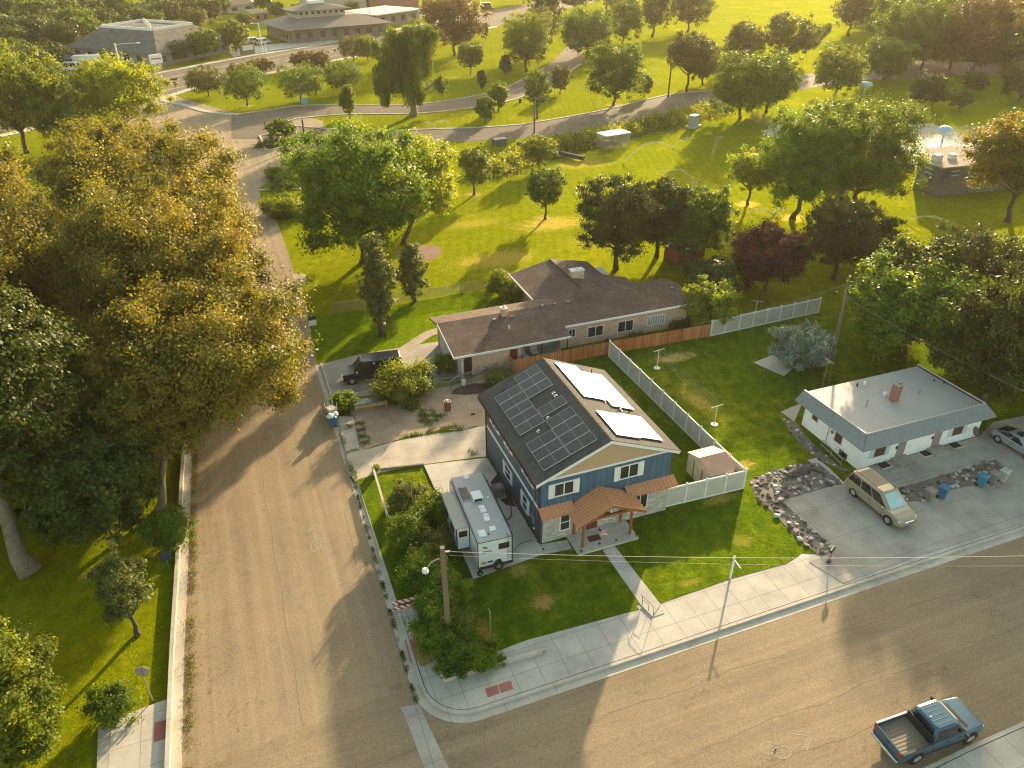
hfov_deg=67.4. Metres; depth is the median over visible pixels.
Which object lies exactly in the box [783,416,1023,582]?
neighbour driveway
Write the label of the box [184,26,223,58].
tree
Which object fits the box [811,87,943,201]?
park tree
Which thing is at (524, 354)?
patio chair
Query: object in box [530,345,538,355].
patio chair
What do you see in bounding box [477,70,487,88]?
park tree
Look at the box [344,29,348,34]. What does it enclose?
window
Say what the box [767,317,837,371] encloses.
blue spruce bush
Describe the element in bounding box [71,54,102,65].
box trailer
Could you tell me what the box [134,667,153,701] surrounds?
stop sign
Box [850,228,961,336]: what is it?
park tree
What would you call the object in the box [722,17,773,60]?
park tree
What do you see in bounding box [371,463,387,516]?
rail barrier
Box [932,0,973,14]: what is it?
park tree
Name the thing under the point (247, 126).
park drive
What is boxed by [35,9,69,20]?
tree
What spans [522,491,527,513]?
window
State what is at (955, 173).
window
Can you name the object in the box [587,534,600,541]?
door mat
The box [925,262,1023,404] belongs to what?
tree
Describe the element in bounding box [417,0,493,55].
park tree
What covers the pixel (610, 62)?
park tree
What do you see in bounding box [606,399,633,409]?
solar panel
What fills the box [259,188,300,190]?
kerb
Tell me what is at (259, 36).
street lamp
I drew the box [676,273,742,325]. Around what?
park tree
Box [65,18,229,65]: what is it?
clinic building
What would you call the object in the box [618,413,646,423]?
solar panel
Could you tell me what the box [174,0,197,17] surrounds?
tree
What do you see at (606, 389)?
solar panel
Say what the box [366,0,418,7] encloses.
theatre building
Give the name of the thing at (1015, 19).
tree
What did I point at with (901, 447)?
door
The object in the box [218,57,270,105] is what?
park tree
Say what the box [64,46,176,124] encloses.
park tree
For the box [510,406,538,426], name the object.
solar panel
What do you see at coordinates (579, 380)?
solar panel
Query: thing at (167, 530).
shrub
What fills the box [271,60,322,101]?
park tree
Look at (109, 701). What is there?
shrub
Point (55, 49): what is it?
tree
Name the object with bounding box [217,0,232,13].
tree
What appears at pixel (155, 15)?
tree
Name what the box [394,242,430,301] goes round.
columnar tree
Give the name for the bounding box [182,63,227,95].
park tree
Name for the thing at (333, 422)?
wheelie bin
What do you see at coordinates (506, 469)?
window
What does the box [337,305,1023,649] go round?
yard lawn
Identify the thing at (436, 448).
driveway
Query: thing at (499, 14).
arterial road
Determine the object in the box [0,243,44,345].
street tree
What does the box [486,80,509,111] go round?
park tree
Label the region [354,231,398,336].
columnar tree
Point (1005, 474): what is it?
wheelie bin
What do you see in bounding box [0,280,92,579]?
street tree
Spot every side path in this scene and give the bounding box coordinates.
[781,404,800,420]
[808,458,843,482]
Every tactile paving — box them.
[154,720,165,741]
[405,639,416,661]
[485,685,499,696]
[499,681,512,692]
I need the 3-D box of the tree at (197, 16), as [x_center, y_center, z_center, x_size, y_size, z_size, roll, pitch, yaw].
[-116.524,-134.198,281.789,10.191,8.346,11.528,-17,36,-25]
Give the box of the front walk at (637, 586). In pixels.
[603,546,664,616]
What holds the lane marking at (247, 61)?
on the arterial road at (499, 14)
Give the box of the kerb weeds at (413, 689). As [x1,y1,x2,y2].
[349,475,418,701]
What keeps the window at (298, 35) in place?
in the office building at (313, 20)
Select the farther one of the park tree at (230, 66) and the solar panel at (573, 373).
the park tree at (230, 66)
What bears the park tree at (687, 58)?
on the ground at (492, 226)
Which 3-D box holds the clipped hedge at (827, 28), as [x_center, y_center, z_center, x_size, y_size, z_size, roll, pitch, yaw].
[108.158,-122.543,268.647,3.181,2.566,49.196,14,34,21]
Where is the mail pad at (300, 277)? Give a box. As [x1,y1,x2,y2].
[292,273,306,284]
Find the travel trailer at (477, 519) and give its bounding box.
[441,472,512,575]
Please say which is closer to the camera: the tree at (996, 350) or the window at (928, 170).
the tree at (996, 350)
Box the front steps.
[641,601,659,616]
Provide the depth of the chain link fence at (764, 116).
150.44 m
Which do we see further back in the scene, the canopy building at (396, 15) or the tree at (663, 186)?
the canopy building at (396, 15)
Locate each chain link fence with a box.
[331,280,487,313]
[348,362,512,398]
[750,112,1021,138]
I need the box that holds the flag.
[591,528,607,535]
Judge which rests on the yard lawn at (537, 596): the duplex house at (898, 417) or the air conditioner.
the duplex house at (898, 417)
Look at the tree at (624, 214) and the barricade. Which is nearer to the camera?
the barricade
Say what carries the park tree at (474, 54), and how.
on the ground at (492, 226)
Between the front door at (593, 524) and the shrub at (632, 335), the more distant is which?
the shrub at (632, 335)
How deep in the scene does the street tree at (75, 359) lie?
59.67 m
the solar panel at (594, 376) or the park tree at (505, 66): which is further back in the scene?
the park tree at (505, 66)
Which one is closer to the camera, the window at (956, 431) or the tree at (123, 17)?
the window at (956, 431)
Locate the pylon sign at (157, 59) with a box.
[148,54,162,70]
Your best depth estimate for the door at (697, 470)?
59.21 m
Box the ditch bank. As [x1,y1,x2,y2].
[461,103,738,172]
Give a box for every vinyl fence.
[608,340,746,472]
[666,469,747,506]
[710,297,821,335]
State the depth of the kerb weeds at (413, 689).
49.96 m
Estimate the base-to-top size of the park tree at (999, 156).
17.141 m
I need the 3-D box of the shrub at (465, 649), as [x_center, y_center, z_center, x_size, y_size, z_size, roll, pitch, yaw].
[-3.090,15.541,44.626,3.428,2.377,3.689,-3,32,-5]
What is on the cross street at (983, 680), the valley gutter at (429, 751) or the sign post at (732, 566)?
the valley gutter at (429, 751)
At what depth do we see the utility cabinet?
156.25 m
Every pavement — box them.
[97,699,166,767]
[400,524,1023,709]
[938,728,1023,767]
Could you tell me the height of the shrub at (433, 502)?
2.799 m
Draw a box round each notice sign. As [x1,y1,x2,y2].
[158,551,171,570]
[308,316,316,328]
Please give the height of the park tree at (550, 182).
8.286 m
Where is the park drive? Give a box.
[231,38,583,138]
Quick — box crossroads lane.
[262,9,461,16]
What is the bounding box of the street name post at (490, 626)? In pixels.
[488,608,490,645]
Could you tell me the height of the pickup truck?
2.036 m
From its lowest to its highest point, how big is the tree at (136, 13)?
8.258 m
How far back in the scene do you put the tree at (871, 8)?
282.76 m
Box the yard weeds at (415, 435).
[337,408,477,479]
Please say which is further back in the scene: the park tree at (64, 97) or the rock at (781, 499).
the park tree at (64, 97)
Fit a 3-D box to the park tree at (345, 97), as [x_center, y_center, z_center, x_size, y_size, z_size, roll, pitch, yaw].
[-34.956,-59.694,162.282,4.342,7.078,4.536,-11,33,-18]
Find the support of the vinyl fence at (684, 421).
on the yard lawn at (537, 596)
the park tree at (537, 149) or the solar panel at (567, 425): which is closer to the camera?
the solar panel at (567, 425)
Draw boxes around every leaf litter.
[140,438,325,766]
[180,429,200,767]
[412,631,432,666]
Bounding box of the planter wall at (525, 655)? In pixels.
[434,647,545,681]
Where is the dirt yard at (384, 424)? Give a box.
[351,373,484,449]
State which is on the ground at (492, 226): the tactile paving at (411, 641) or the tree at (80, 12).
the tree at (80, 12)
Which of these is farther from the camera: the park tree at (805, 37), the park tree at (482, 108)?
the park tree at (805, 37)
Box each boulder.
[786,471,799,477]
[798,467,810,475]
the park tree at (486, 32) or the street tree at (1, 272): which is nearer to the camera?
the street tree at (1, 272)
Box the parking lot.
[51,50,158,84]
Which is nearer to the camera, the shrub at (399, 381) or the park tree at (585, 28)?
the shrub at (399, 381)
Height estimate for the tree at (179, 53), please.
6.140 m
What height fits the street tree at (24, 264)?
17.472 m
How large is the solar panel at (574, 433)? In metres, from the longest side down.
2.050 x 1.050 x 0.054 m
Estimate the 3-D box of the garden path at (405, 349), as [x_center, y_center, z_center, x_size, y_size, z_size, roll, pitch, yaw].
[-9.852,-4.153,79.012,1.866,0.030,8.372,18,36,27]
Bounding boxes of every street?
[113,94,409,767]
[202,536,1023,767]
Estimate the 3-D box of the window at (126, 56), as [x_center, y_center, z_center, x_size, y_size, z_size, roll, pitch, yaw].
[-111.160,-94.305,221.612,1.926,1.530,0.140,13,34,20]
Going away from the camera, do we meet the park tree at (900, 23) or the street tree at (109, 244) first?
the street tree at (109, 244)
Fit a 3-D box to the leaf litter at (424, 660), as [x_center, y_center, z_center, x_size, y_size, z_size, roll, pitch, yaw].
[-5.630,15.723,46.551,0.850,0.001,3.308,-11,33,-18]
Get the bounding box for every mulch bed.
[451,383,486,394]
[490,473,515,506]
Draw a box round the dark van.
[341,350,401,384]
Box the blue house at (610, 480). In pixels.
[477,357,680,554]
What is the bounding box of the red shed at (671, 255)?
[663,242,704,265]
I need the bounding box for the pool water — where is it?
[926,132,972,147]
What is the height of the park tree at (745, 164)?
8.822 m
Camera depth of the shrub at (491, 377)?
71.17 m
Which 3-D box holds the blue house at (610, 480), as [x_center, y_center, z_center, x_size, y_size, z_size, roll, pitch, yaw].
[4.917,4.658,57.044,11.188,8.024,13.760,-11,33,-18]
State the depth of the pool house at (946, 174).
119.62 m
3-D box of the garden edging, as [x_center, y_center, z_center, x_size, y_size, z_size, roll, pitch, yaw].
[-9.003,6.650,61.111,3.933,0.260,0.140,-5,32,-9]
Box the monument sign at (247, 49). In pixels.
[239,40,254,54]
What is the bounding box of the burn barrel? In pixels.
[444,399,450,411]
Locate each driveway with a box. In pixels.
[323,342,456,397]
[338,416,485,480]
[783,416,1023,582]
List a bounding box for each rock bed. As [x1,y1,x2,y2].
[750,463,839,553]
[784,418,850,470]
[897,459,1003,501]
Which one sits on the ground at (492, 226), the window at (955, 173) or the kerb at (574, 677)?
the kerb at (574, 677)
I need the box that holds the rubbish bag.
[326,413,333,418]
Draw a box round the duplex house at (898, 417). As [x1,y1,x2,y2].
[795,364,996,473]
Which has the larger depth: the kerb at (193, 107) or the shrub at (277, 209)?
the kerb at (193, 107)
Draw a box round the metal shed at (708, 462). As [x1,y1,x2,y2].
[686,446,735,480]
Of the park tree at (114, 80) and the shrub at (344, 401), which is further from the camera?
the park tree at (114, 80)
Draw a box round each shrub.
[77,677,144,731]
[133,500,199,555]
[252,134,287,148]
[255,187,308,221]
[262,163,291,179]
[264,171,298,190]
[328,388,359,413]
[365,355,439,411]
[383,501,437,556]
[384,475,429,512]
[392,536,460,598]
[397,580,464,638]
[409,487,447,530]
[413,622,453,655]
[414,517,456,556]
[415,562,473,606]
[422,601,478,640]
[429,618,488,680]
[431,351,456,375]
[457,633,506,673]
[481,265,516,297]
[483,368,505,385]
[498,283,523,304]
[624,330,643,344]
[667,317,694,330]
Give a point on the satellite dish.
(975, 430)
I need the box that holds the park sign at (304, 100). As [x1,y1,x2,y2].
[301,98,307,109]
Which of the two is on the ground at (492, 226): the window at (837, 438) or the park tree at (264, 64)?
the park tree at (264, 64)
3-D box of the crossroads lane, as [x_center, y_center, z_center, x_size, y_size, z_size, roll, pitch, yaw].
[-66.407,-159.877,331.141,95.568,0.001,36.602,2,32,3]
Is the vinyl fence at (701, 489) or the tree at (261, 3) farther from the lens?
the tree at (261, 3)
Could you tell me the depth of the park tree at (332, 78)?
183.43 m
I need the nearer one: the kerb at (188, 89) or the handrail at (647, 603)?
the handrail at (647, 603)
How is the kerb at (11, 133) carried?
on the ground at (492, 226)
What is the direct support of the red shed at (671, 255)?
on the ground at (492, 226)
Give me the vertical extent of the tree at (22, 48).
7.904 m
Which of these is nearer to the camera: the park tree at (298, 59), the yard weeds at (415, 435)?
the yard weeds at (415, 435)
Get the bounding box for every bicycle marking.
[308,524,325,551]
[759,730,812,758]
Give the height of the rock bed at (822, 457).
0.001 m
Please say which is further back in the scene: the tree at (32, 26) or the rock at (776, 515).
the tree at (32, 26)
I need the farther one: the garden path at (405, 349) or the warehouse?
the warehouse
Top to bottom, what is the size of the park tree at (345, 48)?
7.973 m
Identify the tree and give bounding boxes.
[0,0,20,15]
[0,10,49,46]
[0,23,28,44]
[0,35,29,51]
[0,37,70,153]
[0,131,61,256]
[0,170,76,334]
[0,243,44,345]
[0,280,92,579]
[0,331,94,488]
[0,400,168,552]
[0,615,68,767]
[8,0,59,16]
[14,45,50,68]
[15,67,94,142]
[25,14,56,34]
[25,108,151,210]
[26,99,262,268]
[28,39,72,68]
[31,298,119,441]
[34,15,84,53]
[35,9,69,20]
[42,151,276,338]
[47,0,80,9]
[55,3,99,23]
[63,13,99,36]
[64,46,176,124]
[73,327,230,511]
[76,0,106,11]
[81,538,154,637]
[86,5,118,23]
[86,239,322,464]
[97,19,118,23]
[98,0,127,12]
[106,12,131,21]
[116,0,141,14]
[122,5,144,19]
[135,0,152,8]
[141,8,165,19]
[143,0,181,20]
[144,0,167,4]
[166,39,189,58]
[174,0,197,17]
[179,5,207,26]
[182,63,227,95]
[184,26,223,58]
[191,0,223,22]
[214,18,250,51]
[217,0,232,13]
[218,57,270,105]
[226,63,252,78]
[235,10,254,27]
[244,56,275,73]
[252,0,270,9]
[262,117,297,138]
[265,0,285,17]
[267,113,443,263]
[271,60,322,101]
[288,49,307,67]
[302,48,330,69]
[317,56,366,89]
[333,34,366,58]
[335,84,355,118]
[344,1,359,9]
[353,35,379,61]
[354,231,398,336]
[358,129,460,244]
[369,17,449,116]
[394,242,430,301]
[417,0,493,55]
[421,0,432,7]
[455,141,492,194]
[456,41,483,74]
[473,94,496,122]
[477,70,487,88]
[481,22,489,39]
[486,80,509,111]
[497,5,556,71]
[498,54,512,75]
[518,134,559,169]
[522,67,551,118]
[524,159,568,218]
[525,0,567,53]
[550,63,573,93]
[554,2,623,57]
[559,0,591,9]
[573,171,668,270]
[582,36,648,105]
[603,0,637,9]
[604,0,644,43]
[638,73,653,96]
[639,0,676,36]
[642,173,691,257]
[662,177,741,257]
[663,29,719,91]
[668,0,718,31]
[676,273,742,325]
[679,255,743,292]
[681,39,726,84]
[708,44,787,118]
[721,144,777,204]
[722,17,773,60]
[729,215,818,291]
[750,44,806,111]
[754,99,881,219]
[763,6,824,55]
[800,187,891,279]
[811,39,872,96]
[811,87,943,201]
[830,0,873,35]
[836,241,997,364]
[846,215,908,263]
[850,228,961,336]
[856,0,879,21]
[859,33,921,82]
[860,0,934,38]
[871,0,964,68]
[904,23,954,69]
[908,72,937,107]
[917,213,1023,281]
[922,73,953,108]
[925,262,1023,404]
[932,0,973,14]
[932,17,992,69]
[933,0,1023,73]
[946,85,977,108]
[955,107,1023,221]
[956,255,1023,318]
[959,0,1017,23]
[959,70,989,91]
[987,7,1023,63]
[991,28,1023,68]
[997,258,1023,308]
[998,57,1023,100]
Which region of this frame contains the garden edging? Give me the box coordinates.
[380,463,423,470]
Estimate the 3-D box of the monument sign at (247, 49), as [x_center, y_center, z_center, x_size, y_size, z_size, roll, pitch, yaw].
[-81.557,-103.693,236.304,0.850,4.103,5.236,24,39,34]
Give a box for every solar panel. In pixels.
[495,384,521,404]
[500,391,527,411]
[505,399,532,419]
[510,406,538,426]
[514,364,540,383]
[515,414,544,435]
[519,371,546,390]
[524,378,552,397]
[526,430,556,452]
[532,438,562,461]
[537,395,566,416]
[538,446,569,470]
[546,406,575,428]
[552,414,582,436]
[555,362,580,371]
[558,422,589,445]
[560,368,586,378]
[565,431,596,454]
[566,375,593,385]
[572,382,599,392]
[578,389,605,399]
[581,371,606,380]
[587,378,613,387]
[593,384,619,394]
[596,410,625,421]
[599,391,626,401]
[603,418,632,429]
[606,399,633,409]
[610,426,640,438]
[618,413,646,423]
[626,421,654,431]
[633,429,662,440]
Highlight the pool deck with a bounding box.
[762,119,983,166]
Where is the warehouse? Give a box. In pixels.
[299,0,366,8]
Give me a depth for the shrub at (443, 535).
51.95 m
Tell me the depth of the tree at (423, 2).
335.00 m
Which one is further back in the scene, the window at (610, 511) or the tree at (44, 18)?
the tree at (44, 18)
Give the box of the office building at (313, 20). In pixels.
[258,0,392,42]
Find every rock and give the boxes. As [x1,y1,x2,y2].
[773,513,780,517]
[777,497,784,502]
[792,528,799,533]
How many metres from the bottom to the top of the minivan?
1.959 m
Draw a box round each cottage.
[221,0,254,13]
[244,9,269,21]
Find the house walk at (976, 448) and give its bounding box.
[872,437,1006,481]
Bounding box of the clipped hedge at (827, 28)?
[810,23,831,45]
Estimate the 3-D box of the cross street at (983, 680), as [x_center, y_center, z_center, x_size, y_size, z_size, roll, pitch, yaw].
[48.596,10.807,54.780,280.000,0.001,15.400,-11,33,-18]
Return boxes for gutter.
[171,439,192,767]
[315,365,1023,722]
[401,704,447,767]
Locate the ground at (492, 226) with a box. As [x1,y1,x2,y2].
[0,0,1023,767]
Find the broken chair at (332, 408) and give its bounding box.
[324,402,336,416]
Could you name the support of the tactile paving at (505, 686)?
on the pavement at (573, 651)
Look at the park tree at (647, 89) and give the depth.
181.14 m
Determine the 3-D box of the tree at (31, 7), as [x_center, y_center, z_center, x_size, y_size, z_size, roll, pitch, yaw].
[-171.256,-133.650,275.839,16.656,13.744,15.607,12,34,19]
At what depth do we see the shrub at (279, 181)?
122.64 m
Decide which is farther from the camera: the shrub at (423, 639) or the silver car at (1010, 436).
the silver car at (1010, 436)
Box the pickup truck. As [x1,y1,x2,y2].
[871,696,984,764]
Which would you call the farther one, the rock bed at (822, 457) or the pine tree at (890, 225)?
the pine tree at (890, 225)
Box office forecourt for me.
[229,40,334,56]
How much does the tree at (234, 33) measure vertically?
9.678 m
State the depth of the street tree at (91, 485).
50.33 m
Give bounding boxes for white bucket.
[461,378,465,385]
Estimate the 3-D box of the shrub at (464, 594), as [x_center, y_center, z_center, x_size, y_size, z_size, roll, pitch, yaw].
[-4.164,12.932,48.635,3.486,2.602,3.329,-11,33,-18]
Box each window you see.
[123,54,129,59]
[295,33,300,38]
[308,31,312,37]
[320,31,325,36]
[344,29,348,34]
[378,26,382,31]
[504,462,509,482]
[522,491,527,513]
[553,479,574,497]
[559,515,570,531]
[568,328,575,337]
[587,324,603,337]
[601,509,611,519]
[617,319,633,332]
[619,462,639,479]
[637,494,648,507]
[647,313,665,325]
[811,414,818,422]
[833,431,842,445]
[838,448,847,460]
[872,446,886,457]
[924,167,933,174]
[950,426,964,436]
[951,170,959,175]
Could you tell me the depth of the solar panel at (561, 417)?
54.22 m
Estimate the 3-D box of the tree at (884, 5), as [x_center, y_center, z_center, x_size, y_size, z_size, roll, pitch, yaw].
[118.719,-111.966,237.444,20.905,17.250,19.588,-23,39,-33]
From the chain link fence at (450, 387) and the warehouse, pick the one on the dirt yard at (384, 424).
the chain link fence at (450, 387)
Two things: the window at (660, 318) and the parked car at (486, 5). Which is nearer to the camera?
the window at (660, 318)
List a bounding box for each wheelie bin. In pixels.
[329,415,336,426]
[921,486,937,501]
[935,483,950,498]
[975,472,990,487]
[987,469,1001,484]
[998,467,1011,482]
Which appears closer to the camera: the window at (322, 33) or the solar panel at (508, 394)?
the solar panel at (508, 394)
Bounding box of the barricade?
[392,596,419,614]
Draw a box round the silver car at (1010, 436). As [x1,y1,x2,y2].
[991,424,1023,455]
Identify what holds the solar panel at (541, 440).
attached to the blue house at (610, 480)
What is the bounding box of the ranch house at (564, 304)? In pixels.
[429,258,691,377]
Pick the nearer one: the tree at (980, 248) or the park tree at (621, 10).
the tree at (980, 248)
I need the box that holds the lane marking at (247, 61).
[162,45,340,90]
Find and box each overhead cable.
[468,552,1001,557]
[535,67,620,98]
[697,284,843,323]
[847,297,1023,390]
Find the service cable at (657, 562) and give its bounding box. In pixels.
[449,555,829,565]
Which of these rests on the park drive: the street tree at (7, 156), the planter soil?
the planter soil
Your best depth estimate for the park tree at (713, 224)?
93.34 m
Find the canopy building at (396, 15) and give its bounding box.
[345,5,421,25]
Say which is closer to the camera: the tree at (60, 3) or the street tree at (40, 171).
the street tree at (40, 171)
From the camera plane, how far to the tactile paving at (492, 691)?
43.69 m
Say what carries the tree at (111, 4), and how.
on the ground at (492, 226)
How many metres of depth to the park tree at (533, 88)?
159.75 m
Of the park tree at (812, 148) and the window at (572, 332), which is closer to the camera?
the window at (572, 332)
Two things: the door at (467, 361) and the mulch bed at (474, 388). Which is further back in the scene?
the door at (467, 361)
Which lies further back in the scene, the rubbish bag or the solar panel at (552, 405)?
the rubbish bag
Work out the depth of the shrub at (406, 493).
56.85 m
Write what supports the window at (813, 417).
in the duplex house at (898, 417)
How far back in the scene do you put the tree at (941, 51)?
207.91 m
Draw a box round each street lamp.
[114,42,139,60]
[250,23,263,53]
[667,62,671,97]
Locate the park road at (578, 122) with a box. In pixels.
[298,60,1004,152]
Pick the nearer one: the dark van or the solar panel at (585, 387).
the solar panel at (585, 387)
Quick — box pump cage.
[596,129,630,150]
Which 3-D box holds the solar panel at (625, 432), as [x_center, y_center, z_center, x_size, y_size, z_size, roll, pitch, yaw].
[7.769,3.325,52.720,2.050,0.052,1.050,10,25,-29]
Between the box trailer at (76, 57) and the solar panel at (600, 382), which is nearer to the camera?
the solar panel at (600, 382)
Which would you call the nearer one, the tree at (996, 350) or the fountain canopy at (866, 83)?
the tree at (996, 350)
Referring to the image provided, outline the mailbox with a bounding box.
[826,545,835,563]
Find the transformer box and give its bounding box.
[492,137,507,146]
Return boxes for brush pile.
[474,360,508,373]
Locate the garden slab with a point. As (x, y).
(771, 363)
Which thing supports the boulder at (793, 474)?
on the rock bed at (770, 490)
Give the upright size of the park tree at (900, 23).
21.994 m
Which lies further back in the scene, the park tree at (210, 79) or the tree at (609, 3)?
the tree at (609, 3)
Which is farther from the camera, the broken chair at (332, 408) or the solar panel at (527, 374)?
the broken chair at (332, 408)
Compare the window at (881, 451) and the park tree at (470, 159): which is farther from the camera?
the park tree at (470, 159)
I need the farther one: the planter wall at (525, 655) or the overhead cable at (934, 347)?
the overhead cable at (934, 347)
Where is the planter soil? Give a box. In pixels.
[262,132,323,148]
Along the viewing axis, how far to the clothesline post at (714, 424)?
66.11 m
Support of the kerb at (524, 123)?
on the ground at (492, 226)
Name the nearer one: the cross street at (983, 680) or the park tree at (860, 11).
the cross street at (983, 680)
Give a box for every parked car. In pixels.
[62,61,83,69]
[246,37,256,43]
[255,37,270,44]
[480,2,493,9]
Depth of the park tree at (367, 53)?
222.10 m
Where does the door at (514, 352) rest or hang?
in the ranch house at (564, 304)
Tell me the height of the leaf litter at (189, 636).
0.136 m
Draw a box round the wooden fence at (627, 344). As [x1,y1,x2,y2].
[509,324,710,371]
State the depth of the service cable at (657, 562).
42.94 m
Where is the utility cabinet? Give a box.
[686,114,701,128]
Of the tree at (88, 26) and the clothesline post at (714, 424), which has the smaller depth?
the clothesline post at (714, 424)
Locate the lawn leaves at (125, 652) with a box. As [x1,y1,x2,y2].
[31,526,234,767]
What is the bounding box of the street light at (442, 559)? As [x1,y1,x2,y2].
[422,546,450,628]
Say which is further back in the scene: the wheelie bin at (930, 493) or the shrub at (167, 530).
the wheelie bin at (930, 493)
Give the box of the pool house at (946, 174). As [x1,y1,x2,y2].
[913,145,1015,196]
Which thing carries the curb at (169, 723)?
on the ground at (492, 226)
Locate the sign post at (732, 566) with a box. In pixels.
[729,555,740,578]
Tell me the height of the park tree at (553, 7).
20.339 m
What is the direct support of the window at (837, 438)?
in the duplex house at (898, 417)
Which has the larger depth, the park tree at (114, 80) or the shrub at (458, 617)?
the park tree at (114, 80)
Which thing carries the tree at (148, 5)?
on the ground at (492, 226)
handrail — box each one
[641,595,653,614]
[821,439,843,465]
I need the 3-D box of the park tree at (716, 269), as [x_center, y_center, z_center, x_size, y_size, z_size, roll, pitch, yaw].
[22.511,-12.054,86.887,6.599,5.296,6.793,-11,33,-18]
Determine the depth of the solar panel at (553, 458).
51.49 m
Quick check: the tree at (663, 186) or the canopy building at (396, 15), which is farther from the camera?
the canopy building at (396, 15)
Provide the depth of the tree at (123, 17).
262.57 m
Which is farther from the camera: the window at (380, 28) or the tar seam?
the window at (380, 28)
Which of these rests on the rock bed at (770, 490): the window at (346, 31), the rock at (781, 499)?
the rock at (781, 499)
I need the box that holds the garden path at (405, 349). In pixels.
[397,328,437,358]
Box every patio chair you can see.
[521,347,528,357]
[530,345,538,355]
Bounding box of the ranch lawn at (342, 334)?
[308,291,519,360]
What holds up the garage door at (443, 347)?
in the ranch house at (564, 304)
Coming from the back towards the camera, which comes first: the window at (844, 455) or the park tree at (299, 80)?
the park tree at (299, 80)
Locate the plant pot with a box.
[373,464,379,474]
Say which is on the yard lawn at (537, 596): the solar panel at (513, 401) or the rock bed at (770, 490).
the rock bed at (770, 490)
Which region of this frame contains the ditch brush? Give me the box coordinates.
[454,97,739,186]
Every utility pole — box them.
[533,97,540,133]
[832,277,851,352]
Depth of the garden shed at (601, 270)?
90.04 m
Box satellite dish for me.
[971,426,978,440]
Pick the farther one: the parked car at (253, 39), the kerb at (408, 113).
the parked car at (253, 39)
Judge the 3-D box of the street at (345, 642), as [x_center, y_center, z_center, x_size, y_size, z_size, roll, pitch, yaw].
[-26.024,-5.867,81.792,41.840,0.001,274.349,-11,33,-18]
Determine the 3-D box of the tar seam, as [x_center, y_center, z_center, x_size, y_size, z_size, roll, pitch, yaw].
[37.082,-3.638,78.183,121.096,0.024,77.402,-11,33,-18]
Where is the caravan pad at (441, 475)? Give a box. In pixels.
[424,458,571,578]
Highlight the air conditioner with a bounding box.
[491,482,506,499]
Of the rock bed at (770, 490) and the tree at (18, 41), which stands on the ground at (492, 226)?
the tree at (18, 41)
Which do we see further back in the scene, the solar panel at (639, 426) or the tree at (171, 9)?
the tree at (171, 9)
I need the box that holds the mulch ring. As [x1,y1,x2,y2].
[397,246,441,259]
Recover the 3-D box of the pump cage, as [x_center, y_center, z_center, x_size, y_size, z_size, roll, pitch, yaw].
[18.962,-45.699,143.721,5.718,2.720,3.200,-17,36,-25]
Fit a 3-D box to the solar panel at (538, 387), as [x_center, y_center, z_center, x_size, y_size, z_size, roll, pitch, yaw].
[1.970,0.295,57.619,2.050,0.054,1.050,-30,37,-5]
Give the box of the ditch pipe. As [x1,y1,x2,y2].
[517,141,584,159]
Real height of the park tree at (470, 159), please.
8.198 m
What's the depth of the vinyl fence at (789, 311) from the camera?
81.92 m
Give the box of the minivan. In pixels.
[845,467,916,527]
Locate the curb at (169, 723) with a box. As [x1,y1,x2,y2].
[164,440,186,767]
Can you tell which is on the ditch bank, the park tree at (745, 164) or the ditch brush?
the ditch brush
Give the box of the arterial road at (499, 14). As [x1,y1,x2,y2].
[0,0,594,132]
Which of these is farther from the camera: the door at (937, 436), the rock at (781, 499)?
the door at (937, 436)
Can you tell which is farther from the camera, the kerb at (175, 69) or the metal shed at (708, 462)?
the kerb at (175, 69)
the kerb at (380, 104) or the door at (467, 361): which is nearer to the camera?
the door at (467, 361)
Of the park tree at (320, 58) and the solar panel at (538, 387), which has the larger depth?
the park tree at (320, 58)
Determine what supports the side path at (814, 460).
on the yard lawn at (537, 596)
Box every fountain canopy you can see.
[859,81,872,93]
[938,125,952,140]
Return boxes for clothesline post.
[654,348,664,369]
[711,404,723,426]
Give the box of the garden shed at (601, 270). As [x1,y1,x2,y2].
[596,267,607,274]
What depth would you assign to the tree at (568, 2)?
322.17 m
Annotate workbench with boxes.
[353,396,386,412]
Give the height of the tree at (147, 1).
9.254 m
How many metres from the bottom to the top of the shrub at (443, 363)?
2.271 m
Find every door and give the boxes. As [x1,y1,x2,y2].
[440,333,454,370]
[464,357,471,376]
[510,349,517,359]
[586,520,597,529]
[692,460,702,480]
[895,441,906,456]
[930,431,942,446]
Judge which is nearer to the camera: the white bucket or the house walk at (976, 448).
the house walk at (976, 448)
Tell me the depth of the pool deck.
153.13 m
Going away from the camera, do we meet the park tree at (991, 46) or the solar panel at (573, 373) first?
the solar panel at (573, 373)
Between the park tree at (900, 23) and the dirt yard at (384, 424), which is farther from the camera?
the park tree at (900, 23)
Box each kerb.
[0,125,43,136]
[151,16,459,73]
[161,26,495,98]
[161,98,238,114]
[239,68,543,113]
[259,131,296,150]
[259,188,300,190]
[289,64,580,124]
[295,90,705,130]
[320,363,1023,714]
[924,721,1023,767]
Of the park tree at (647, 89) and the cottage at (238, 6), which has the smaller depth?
the park tree at (647, 89)
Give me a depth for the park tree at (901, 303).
70.92 m
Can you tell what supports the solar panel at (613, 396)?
attached to the blue house at (610, 480)
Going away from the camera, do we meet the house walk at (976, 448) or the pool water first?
the house walk at (976, 448)
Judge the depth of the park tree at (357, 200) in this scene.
87.83 m
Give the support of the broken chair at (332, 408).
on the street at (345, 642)
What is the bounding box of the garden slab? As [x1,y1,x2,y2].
[753,355,791,375]
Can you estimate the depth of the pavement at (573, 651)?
47.46 m
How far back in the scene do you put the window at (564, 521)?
53.67 m

